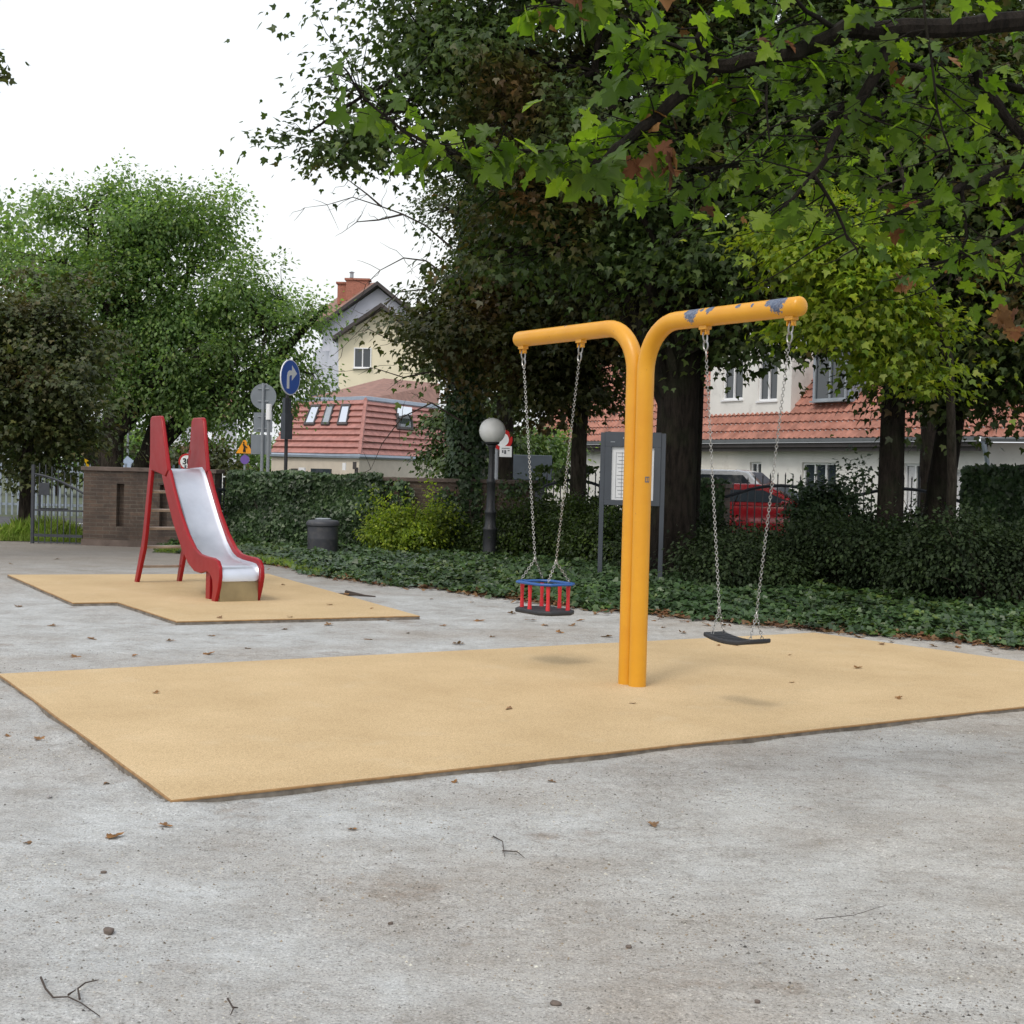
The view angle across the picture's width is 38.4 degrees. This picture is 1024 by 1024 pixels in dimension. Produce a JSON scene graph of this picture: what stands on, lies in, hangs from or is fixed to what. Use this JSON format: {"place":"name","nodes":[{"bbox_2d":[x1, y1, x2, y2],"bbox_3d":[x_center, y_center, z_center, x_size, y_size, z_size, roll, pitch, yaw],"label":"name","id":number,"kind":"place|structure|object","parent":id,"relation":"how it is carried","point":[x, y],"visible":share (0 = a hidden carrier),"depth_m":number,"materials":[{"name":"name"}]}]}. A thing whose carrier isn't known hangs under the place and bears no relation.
{"place":"outdoors","nodes":[
{"label":"outdoors","id":0,"kind":"place"},
{"bbox_2d":[0,514,82,542],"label":"grass","id":1,"kind":"structure","parent":0,"point":[17,530],"depth_m":27.40,"materials":[{"name":"green plant"}]},
{"bbox_2d":[0,517,82,528],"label":"road","id":2,"kind":"structure","parent":0,"point":[6,519],"depth_m":36.54,"materials":[{"name":"grey asphalt"}]},
{"bbox_2d":[251,383,275,470],"bbox_3d":[-5.624,-1.201,33.056,0.580,3.391,0.095,1,2,0],"label":"traffic sign","id":3,"kind":"object","parent":2,"relation":"on","point":[263,395],"visible":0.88,"depth_m":33.05,"materials":[{"name":"grey metal"}]},
{"bbox_2d":[364,0,632,479],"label":"maple tree","id":4,"kind":"object","parent":2,"relation":"on","point":[505,467],"depth_m":31.79,"materials":[{"name":"green plant"}]},
{"bbox_2d":[701,469,774,483],"bbox_3d":[5.058,-0.152,34.014,4.485,1.656,2.020,2,2,24],"label":"parked car","id":5,"kind":"object","parent":2,"relation":"on","point":[736,476],"depth_m":33.45,"materials":[{"name":"silver metal"}]},
{"bbox_2d":[729,483,802,536],"bbox_3d":[5.155,0.106,30.220,3.985,1.356,2.020,2,2,24],"label":"parked car","id":6,"kind":"object","parent":2,"relation":"on","point":[758,506],"visible":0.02,"depth_m":29.48,"materials":[{"name":"red metal"}]},
{"bbox_2d":[773,0,1023,515],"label":"maple tree","id":7,"kind":"object","parent":2,"relation":"on","point":[928,436],"depth_m":29.83,"materials":[{"name":"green plant"}]},
{"bbox_2d":[0,470,545,517],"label":"ground","id":8,"kind":"structure","parent":0,"point":[55,516],"depth_m":52.07,"materials":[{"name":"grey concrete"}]},
{"bbox_2d":[0,180,96,311],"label":"pale tree","id":9,"kind":"object","parent":8,"relation":"on","point":[8,225],"visible":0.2,"depth_m":43.24,"materials":[{"name":"green plant"}]},
{"bbox_2d":[1,415,136,495],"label":"street tree","id":10,"kind":"object","parent":8,"relation":"on","point":[14,454],"visible":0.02,"depth_m":61.45,"materials":[{"name":"green plant"}]},
{"bbox_2d":[0,462,186,515],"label":"picket fence","id":11,"kind":"object","parent":8,"relation":"on","point":[54,504],"visible":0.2,"depth_m":39.50,"materials":[{"name":"metal"}]},
{"bbox_2d":[44,429,176,485],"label":"street tree","id":12,"kind":"object","parent":8,"relation":"on","point":[132,441],"visible":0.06,"depth_m":59.54,"materials":[{"name":"green plant"}]},
{"bbox_2d":[129,421,215,463],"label":"street tree","id":13,"kind":"object","parent":8,"relation":"on","point":[141,436],"visible":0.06,"depth_m":65.74,"materials":[{"name":"green plant"}]},
{"bbox_2d":[167,391,236,464],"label":"house","id":14,"kind":"structure","parent":8,"relation":"on","point":[229,432],"depth_m":77.93,"materials":[{"name":"white paint"}]},
{"bbox_2d":[169,431,264,487],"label":"street tree","id":15,"kind":"object","parent":8,"relation":"on","point":[220,460],"visible":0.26,"depth_m":61.42,"materials":[{"name":"green plant"}]},
{"bbox_2d":[211,432,277,471],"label":"street tree","id":16,"kind":"object","parent":8,"relation":"on","point":[253,459],"visible":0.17,"depth_m":87.33,"materials":[{"name":"green plant"}]},
{"bbox_2d":[270,378,445,477],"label":"house","id":17,"kind":"structure","parent":8,"relation":"on","point":[335,444],"depth_m":67.48,"materials":[{"name":"red tile"}]},
{"bbox_2d":[311,468,331,473],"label":"shop window","id":18,"kind":"structure","parent":17,"relation":"in","point":[329,471],"depth_m":64.64,"materials":[{"name":"black glass"}]},
{"bbox_2d":[309,271,437,396],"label":"house","id":19,"kind":"structure","parent":8,"relation":"on","point":[375,295],"depth_m":91.81,"materials":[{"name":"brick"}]},
{"bbox_2d":[352,347,371,368],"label":"window","id":20,"kind":"structure","parent":19,"relation":"in","point":[362,360],"depth_m":91.74,"materials":[{"name":"white paint"}]},
{"bbox_2d":[399,403,454,477],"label":"street tree","id":21,"kind":"object","parent":8,"relation":"on","point":[428,422],"visible":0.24,"depth_m":61.67,"materials":[{"name":"green plant"}]},
{"bbox_2d":[398,391,570,478],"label":"street tree","id":22,"kind":"object","parent":8,"relation":"on","point":[517,444],"visible":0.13,"depth_m":51.95,"materials":[{"name":"green plant"}]},
{"bbox_2d":[513,418,600,497],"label":"street tree","id":23,"kind":"object","parent":8,"relation":"on","point":[558,461],"visible":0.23,"depth_m":55.26,"materials":[{"name":"green plant"}]},
{"bbox_2d":[534,343,1023,525],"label":"house","id":24,"kind":"structure","parent":8,"relation":"on","point":[740,441],"depth_m":48.57,"materials":[{"name":"white paint"}]},
{"bbox_2d":[720,362,742,401],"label":"window","id":25,"kind":"structure","parent":24,"relation":"in","point":[735,381],"depth_m":52.05,"materials":[{"name":"white paint"}]},
{"bbox_2d":[752,462,760,472],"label":"window","id":26,"kind":"structure","parent":24,"relation":"in","point":[756,466],"depth_m":50.52,"materials":[{"name":"white paint"}]},
{"bbox_2d":[755,352,777,402],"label":"window","id":27,"kind":"structure","parent":24,"relation":"in","point":[766,394],"depth_m":50.28,"materials":[{"name":"white paint"}]},
{"bbox_2d":[803,462,835,491],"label":"window","id":28,"kind":"structure","parent":24,"relation":"in","point":[825,470],"depth_m":47.58,"materials":[{"name":"white paint"}]},
{"bbox_2d":[903,463,918,512],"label":"window","id":29,"kind":"structure","parent":24,"relation":"in","point":[911,469],"depth_m":43.82,"materials":[{"name":"white paint"}]},
{"bbox_2d":[956,470,961,509],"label":"window","id":30,"kind":"structure","parent":24,"relation":"in","point":[958,471],"depth_m":42.11,"materials":[{"name":"white paint"}]},
{"bbox_2d":[0,466,1023,1023],"bbox_3d":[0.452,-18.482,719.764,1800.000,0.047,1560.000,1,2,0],"label":"ground","id":31,"kind":"structure","parent":0,"point":[88,810],"depth_m":5.55,"materials":[{"name":"grey concrete"}]},
{"bbox_2d":[0,49,28,85],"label":"maple tree","id":32,"kind":"object","parent":31,"relation":"on","point":[5,76],"visible":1,"depth_m":19.40,"materials":[{"name":"green plant"}]},
{"bbox_2d":[40,976,99,1016],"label":"fallen twig","id":33,"kind":"object","parent":31,"relation":"on","point":[50,994],"visible":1,"depth_m":4.08,"materials":[{"name":"grey wood"}]},
{"bbox_2d":[103,927,113,934],"bbox_3d":[-1.282,1.334,4.677,0.041,0.024,0.033,2,2,27],"label":"stone","id":34,"kind":"object","parent":31,"relation":"on","point":[108,930],"visible":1,"depth_m":4.66,"materials":[{"name":"stone"}]},
{"bbox_2d":[123,433,132,466],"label":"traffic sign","id":35,"kind":"object","parent":31,"relation":"on","point":[127,460],"visible":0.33,"depth_m":45.97,"materials":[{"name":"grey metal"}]},
{"bbox_2d":[81,466,224,546],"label":"brick wall","id":36,"kind":"structure","parent":31,"relation":"on","point":[114,501],"depth_m":26.02,"materials":[{"name":"brick"}]},
{"bbox_2d":[30,463,82,543],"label":"metal gate","id":37,"kind":"structure","parent":36,"relation":"attached to","point":[44,488],"depth_m":26.23,"materials":[{"name":"grey metal"}]},
{"bbox_2d":[217,478,227,518],"bbox_3d":[-5.091,-0.011,26.088,0.054,1.225,0.413,2,2,32],"label":"fence panel","id":38,"kind":"object","parent":36,"relation":"attached to","point":[220,489],"visible":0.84,"depth_m":26.04,"materials":[{"name":"metal"}]},
{"bbox_2d":[0,147,355,467],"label":"willow leaved tree","id":39,"kind":"object","parent":31,"relation":"on","point":[182,388],"visible":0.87,"depth_m":35.33,"materials":[{"name":"green plant"}]},
{"bbox_2d":[178,453,187,468],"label":"traffic sign","id":40,"kind":"object","parent":31,"relation":"on","point":[183,460],"visible":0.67,"depth_m":47.97,"materials":[{"name":"grey metal"}]},
{"bbox_2d":[7,574,419,624],"bbox_3d":[-3.632,0.948,16.586,3.334,0.068,5.925,1,2,-25],"label":"rubber mat","id":41,"kind":"object","parent":31,"relation":"on","point":[169,598],"visible":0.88,"depth_m":15.73,"materials":[{"name":"beige rubber"}]},
{"bbox_2d":[134,416,264,601],"bbox_3d":[-3.603,-0.094,16.862,0.572,2.020,2.912,0,2,-31],"label":"playground slide","id":42,"kind":"object","parent":41,"relation":"on","point":[207,545],"visible":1,"depth_m":16.84,"materials":[{"name":"red plastic"}]},
{"bbox_2d":[154,544,323,573],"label":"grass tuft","id":43,"kind":"object","parent":31,"relation":"on","point":[270,561],"visible":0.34,"depth_m":22.20,"materials":[{"name":"green plant"}]},
{"bbox_2d":[236,440,250,469],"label":"traffic sign","id":44,"kind":"object","parent":31,"relation":"on","point":[244,449],"visible":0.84,"depth_m":51.96,"materials":[{"name":"orange metal"}]},
{"bbox_2d":[339,590,375,596],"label":"fallen twig","id":45,"kind":"object","parent":31,"relation":"on","point":[351,593],"visible":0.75,"depth_m":17.10,"materials":[{"name":"wood"}]},
{"bbox_2d":[249,477,536,549],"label":"brick wall","id":46,"kind":"structure","parent":31,"relation":"on","point":[417,485],"depth_m":26.34,"materials":[{"name":"brick"}]},
{"bbox_2d":[225,469,383,546],"bbox_3d":[-3.718,-0.004,26.268,2.884,1.534,0.855,1,2,0],"label":"climbing ivy","id":47,"kind":"object","parent":46,"relation":"attached to","point":[281,505],"visible":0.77,"depth_m":26.03,"materials":[{"name":"green plant"}]},
{"bbox_2d":[380,477,531,546],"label":"climbing ivy","id":48,"kind":"object","parent":46,"relation":"attached to","point":[398,485],"visible":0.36,"depth_m":26.20,"materials":[{"name":"green plant"}]},
{"bbox_2d":[385,4,632,518],"bbox_3d":[-0.018,-4.233,26.429,5.119,10.011,4.852,1,2,-23],"label":"maple tree","id":49,"kind":"object","parent":31,"relation":"on","point":[440,204],"visible":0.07,"depth_m":25.79,"materials":[{"name":"green plant"}]},
{"bbox_2d":[443,190,490,543],"bbox_3d":[-0.796,-2.477,26.577,1.060,6.623,1.019,1,2,0],"label":"climbing ivy","id":50,"kind":"object","parent":49,"relation":"attached to","point":[454,468],"visible":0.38,"depth_m":26.29,"materials":[{"name":"green plant"}]},
{"bbox_2d":[0,632,1023,801],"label":"rubber mat","id":51,"kind":"object","parent":31,"relation":"on","point":[218,732],"visible":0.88,"depth_m":9.19,"materials":[{"name":"beige rubber"}]},
{"bbox_2d":[513,296,807,686],"bbox_3d":[0.861,-0.066,10.176,0.122,2.573,3.204,0,2,-32],"label":"swing set","id":52,"kind":"object","parent":51,"relation":"on","point":[638,440],"visible":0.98,"depth_m":10.09,"materials":[{"name":"yellow paint"}]},
{"bbox_2d":[515,345,582,615],"bbox_3d":[0.271,-0.239,11.123,0.335,2.013,0.817,0,2,-32],"label":"swing","id":53,"kind":"object","parent":52,"relation":"hanging from","point":[541,609],"visible":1,"depth_m":11.06,"materials":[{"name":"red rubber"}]},
{"bbox_2d":[702,322,793,644],"bbox_3d":[1.446,-0.166,9.241,0.180,1.997,0.844,0,2,-32],"label":"swing","id":54,"kind":"object","parent":52,"relation":"hanging from","point":[723,637],"visible":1,"depth_m":9.21,"materials":[{"name":"silver metal"}]},
{"bbox_2d":[513,455,551,500],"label":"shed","id":55,"kind":"structure","parent":31,"relation":"on","point":[520,463],"depth_m":43.68,"materials":[{"name":"metal"}]},
{"bbox_2d":[535,469,598,505],"bbox_3d":[1.095,-0.019,26.055,1.625,1.545,0.055,2,2,25],"label":"fence panel","id":56,"kind":"object","parent":31,"relation":"on","point":[553,483],"visible":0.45,"depth_m":26.16,"materials":[{"name":"metal"}]},
{"bbox_2d":[531,464,611,505],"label":"climbing ivy","id":57,"kind":"object","parent":56,"relation":"attached to","point":[541,468],"visible":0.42,"depth_m":26.15,"materials":[{"name":"green plant"}]},
{"bbox_2d":[153,538,1023,646],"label":"ivy ground cover","id":58,"kind":"object","parent":31,"relation":"on","point":[699,595],"visible":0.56,"depth_m":17.20,"materials":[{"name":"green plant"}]},
{"bbox_2d":[306,518,339,552],"bbox_3d":[-3.122,0.435,24.245,0.560,0.672,0.560,1,2,0],"label":"litter bin","id":59,"kind":"object","parent":58,"relation":"on","point":[322,533],"visible":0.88,"depth_m":24.03,"materials":[{"name":"plastic"}]},
{"bbox_2d":[352,472,469,553],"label":"shrub","id":60,"kind":"object","parent":58,"relation":"on","point":[398,529],"visible":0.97,"depth_m":25.13,"materials":[{"name":"green plant"}]},
{"bbox_2d":[421,490,470,549],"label":"shrub","id":61,"kind":"object","parent":58,"relation":"on","point":[452,533],"visible":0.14,"depth_m":25.78,"materials":[{"name":"green plant"}]},
{"bbox_2d":[441,508,522,552],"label":"shrub","id":62,"kind":"object","parent":58,"relation":"on","point":[467,540],"visible":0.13,"depth_m":25.61,"materials":[{"name":"green plant"}]},
{"bbox_2d":[479,418,505,553],"bbox_3d":[-0.348,-0.359,24.298,0.436,2.393,0.436,1,2,0],"label":"park lamp","id":63,"kind":"object","parent":58,"relation":"on","point":[492,431],"visible":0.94,"depth_m":24.22,"materials":[{"name":"metal"}]},
{"bbox_2d":[350,180,655,515],"bbox_3d":[0.498,-2.746,24.894,6.395,7.132,4.669,1,2,0],"label":"maple tree","id":64,"kind":"object","parent":58,"relation":"on","point":[483,334],"visible":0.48,"depth_m":24.35,"materials":[{"name":"green plant"}]},
{"bbox_2d":[292,167,462,484],"bbox_3d":[-2.317,-3.352,25.181,3.052,5.822,0.823,1,2,0],"label":"bare branch","id":65,"kind":"object","parent":64,"relation":"attached to","point":[433,266],"visible":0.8,"depth_m":25.10,"materials":[{"name":"brown wood"}]},
{"bbox_2d":[465,467,594,555],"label":"shrub","id":66,"kind":"object","parent":58,"relation":"on","point":[510,536],"visible":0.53,"depth_m":24.66,"materials":[{"name":"green plant"}]},
{"bbox_2d":[497,483,598,550],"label":"shrub","id":67,"kind":"object","parent":58,"relation":"on","point":[534,503],"visible":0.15,"depth_m":24.99,"materials":[{"name":"green plant"}]},
{"bbox_2d":[522,489,621,558],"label":"shrub","id":68,"kind":"object","parent":58,"relation":"on","point":[580,506],"visible":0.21,"depth_m":24.01,"materials":[{"name":"green plant"}]},
{"bbox_2d":[556,489,622,518],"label":"shrub","id":69,"kind":"object","parent":58,"relation":"on","point":[586,493],"visible":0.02,"depth_m":24.74,"materials":[{"name":"green plant"}]},
{"bbox_2d":[540,503,651,564],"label":"shrub","id":70,"kind":"object","parent":58,"relation":"on","point":[584,536],"visible":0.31,"depth_m":22.87,"materials":[{"name":"green plant"}]},
{"bbox_2d":[219,0,1023,580],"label":"maple tree","id":71,"kind":"object","parent":58,"relation":"on","point":[445,48],"visible":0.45,"depth_m":20.24,"materials":[{"name":"green plant"}]},
{"bbox_2d":[597,432,665,580],"bbox_3d":[1.601,-0.012,19.686,0.869,2.110,0.094,2,2,6],"label":"notice board","id":72,"kind":"object","parent":58,"relation":"on","point":[611,468],"visible":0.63,"depth_m":19.66,"materials":[{"name":"metal"}]},
{"bbox_2d":[591,500,748,568],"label":"shrub","id":73,"kind":"object","parent":58,"relation":"on","point":[619,548],"visible":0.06,"depth_m":21.93,"materials":[{"name":"green plant"}]},
{"bbox_2d":[650,516,768,580],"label":"shrub","id":74,"kind":"object","parent":58,"relation":"on","point":[697,534],"visible":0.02,"depth_m":21.31,"materials":[{"name":"green plant"}]},
{"bbox_2d":[545,0,883,528],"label":"maple tree","id":75,"kind":"object","parent":58,"relation":"on","point":[700,429],"visible":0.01,"depth_m":21.13,"materials":[{"name":"green plant"}]},
{"bbox_2d":[650,518,826,590],"bbox_3d":[2.965,0.682,19.145,2.363,1.222,2.191,1,2,0],"label":"shrub","id":76,"kind":"object","parent":58,"relation":"on","point":[740,565],"visible":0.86,"depth_m":18.81,"materials":[{"name":"green plant"}]},
{"bbox_2d":[691,520,788,573],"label":"shrub","id":77,"kind":"object","parent":58,"relation":"on","point":[760,532],"visible":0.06,"depth_m":20.65,"materials":[{"name":"green plant"}]},
{"bbox_2d":[745,487,870,584],"bbox_3d":[4.131,0.468,19.993,2.309,1.614,2.045,1,2,0],"label":"shrub","id":78,"kind":"object","parent":58,"relation":"on","point":[824,514],"visible":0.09,"depth_m":19.95,"materials":[{"name":"green plant"}]},
{"bbox_2d":[602,0,1023,535],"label":"maple tree","id":79,"kind":"object","parent":58,"relation":"on","point":[891,467],"visible":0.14,"depth_m":20.34,"materials":[{"name":"green plant"}]},
{"bbox_2d":[772,444,878,532],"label":"rounded bush","id":80,"kind":"object","parent":58,"relation":"on","point":[809,494],"visible":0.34,"depth_m":23.26,"materials":[{"name":"green plant"}]},
{"bbox_2d":[787,495,874,527],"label":"shrub","id":81,"kind":"object","parent":58,"relation":"on","point":[830,507],"visible":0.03,"depth_m":22.84,"materials":[{"name":"green plant"}]},
{"bbox_2d":[759,489,912,592],"bbox_3d":[4.476,0.546,19.106,2.830,1.713,2.279,1,2,0],"label":"shrub","id":82,"kind":"object","parent":58,"relation":"on","point":[820,540],"visible":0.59,"depth_m":18.86,"materials":[{"name":"green plant"}]},
{"bbox_2d":[680,146,1022,531],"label":"maple tree","id":83,"kind":"object","parent":58,"relation":"on","point":[867,331],"visible":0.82,"depth_m":16.99,"materials":[{"name":"green plant"}]},
{"bbox_2d":[838,492,924,538],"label":"shrub","id":84,"kind":"object","parent":58,"relation":"on","point":[905,512],"visible":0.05,"depth_m":22.61,"materials":[{"name":"green plant"}]},
{"bbox_2d":[856,477,960,518],"bbox_3d":[6.275,0.176,23.615,2.038,1.545,0.054,2,2,25],"label":"fence panel","id":85,"kind":"object","parent":58,"relation":"on","point":[911,489],"visible":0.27,"depth_m":23.54,"materials":[{"name":"metal"}]},
{"bbox_2d":[805,0,1023,530],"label":"maple tree","id":86,"kind":"object","parent":58,"relation":"on","point":[937,483],"visible":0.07,"depth_m":21.15,"materials":[{"name":"green plant"}]},
{"bbox_2d":[829,510,1003,599],"bbox_3d":[5.152,0.631,18.707,2.404,1.364,1.904,1,2,-17],"label":"shrub","id":87,"kind":"object","parent":58,"relation":"on","point":[887,538],"visible":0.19,"depth_m":18.31,"materials":[{"name":"green plant"}]},
{"bbox_2d":[864,478,1021,601],"bbox_3d":[5.418,0.480,17.830,2.550,1.756,1.930,0,2,-39],"label":"shrub","id":88,"kind":"object","parent":58,"relation":"on","point":[907,581],"visible":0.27,"depth_m":17.48,"materials":[{"name":"green plant"}]},
{"bbox_2d":[886,491,1023,609],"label":"shrub","id":89,"kind":"object","parent":58,"relation":"on","point":[962,554],"visible":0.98,"depth_m":17.03,"materials":[{"name":"green plant"}]},
{"bbox_2d":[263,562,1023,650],"bbox_3d":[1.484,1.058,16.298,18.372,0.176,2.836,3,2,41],"label":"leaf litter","id":90,"kind":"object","parent":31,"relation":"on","point":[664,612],"visible":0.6,"depth_m":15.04,"materials":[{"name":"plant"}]},
{"bbox_2d":[322,0,1023,341],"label":"maple","id":91,"kind":"object","parent":31,"relation":"on","point":[584,165],"visible":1,"depth_m":5.74,"materials":[{"name":"green plant"}]},
{"bbox_2d":[705,484,732,524],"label":"brick wall","id":92,"kind":"structure","parent":31,"relation":"on","point":[726,503],"depth_m":25.04,"materials":[{"name":"stone"}]},
{"bbox_2d":[699,477,737,531],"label":"climbing ivy","id":93,"kind":"object","parent":92,"relation":"attached to","point":[706,494],"visible":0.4,"depth_m":24.89,"materials":[{"name":"green plant"}]},
{"bbox_2d":[725,473,831,533],"bbox_3d":[4.470,0.108,24.465,1.930,1.544,0.054,2,2,25],"label":"fence panel","id":94,"kind":"object","parent":31,"relation":"on","point":[755,488],"visible":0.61,"depth_m":24.59,"materials":[{"name":"metal"}]},
{"bbox_2d":[842,0,1023,434],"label":"maple tree","id":95,"kind":"object","parent":31,"relation":"on","point":[1008,202],"visible":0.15,"depth_m":19.62,"materials":[{"name":"green plant"}]},
{"bbox_2d":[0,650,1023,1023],"bbox_3d":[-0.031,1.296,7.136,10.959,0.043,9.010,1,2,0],"label":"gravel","id":96,"kind":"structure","parent":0,"point":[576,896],"depth_m":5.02,"materials":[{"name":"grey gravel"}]},
{"bbox_2d":[0,0,1023,466],"label":"sky","id":97,"kind":"structure","parent":0,"point":[159,81],"materials":[{"name":"white"}]},
{"label":"pavement","id":98,"kind":"structure","parent":0,"visible":0},
{"bbox_2d":[0,257,159,521],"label":"bronze tree","id":99,"kind":"object","parent":98,"relation":"on","point":[50,376],"visible":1,"depth_m":27.98,"materials":[{"name":"green plant"}]},
{"bbox_2d":[266,404,271,471],"bbox_3d":[-4.995,-0.806,30.053,0.118,2.799,0.119,1,2,0],"label":"street pole","id":100,"kind":"object","parent":98,"relation":"on","point":[268,412],"visible":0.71,"depth_m":30.00,"materials":[{"name":"grey metal"}]},
{"bbox_2d":[280,359,299,469],"bbox_3d":[-4.359,-1.150,28.495,0.125,3.605,0.690,2,2,24],"label":"traffic sign","id":101,"kind":"object","parent":98,"relation":"on","point":[290,377],"visible":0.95,"depth_m":28.41,"materials":[{"name":"metal"}]},
{"bbox_2d":[495,430,512,479],"bbox_3d":[-0.228,-0.490,30.028,0.427,2.403,0.094,2,2,10],"label":"traffic sign","id":102,"kind":"object","parent":98,"relation":"on","point":[504,446],"visible":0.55,"depth_m":29.98,"materials":[{"name":"grey metal"}]},
{"bbox_2d":[412,2,818,405],"bbox_3d":[3.640,-6.517,30.667,11.379,14.502,8.037,1,2,0],"label":"maple tree","id":103,"kind":"object","parent":98,"relation":"on","point":[568,71],"depth_m":30.71,"materials":[{"name":"green plant"}]},
{"bbox_3d":[8.018,0.237,23.001,1.680,1.741,0.465,2,2,25],"label":"brick wall","id":104,"kind":"object","parent":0,"visible":0},
{"bbox_2d":[958,462,1023,554],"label":"climbing ivy","id":105,"kind":"object","parent":104,"relation":"attached to","point":[994,486],"visible":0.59,"depth_m":22.86,"materials":[{"name":"green plant"}]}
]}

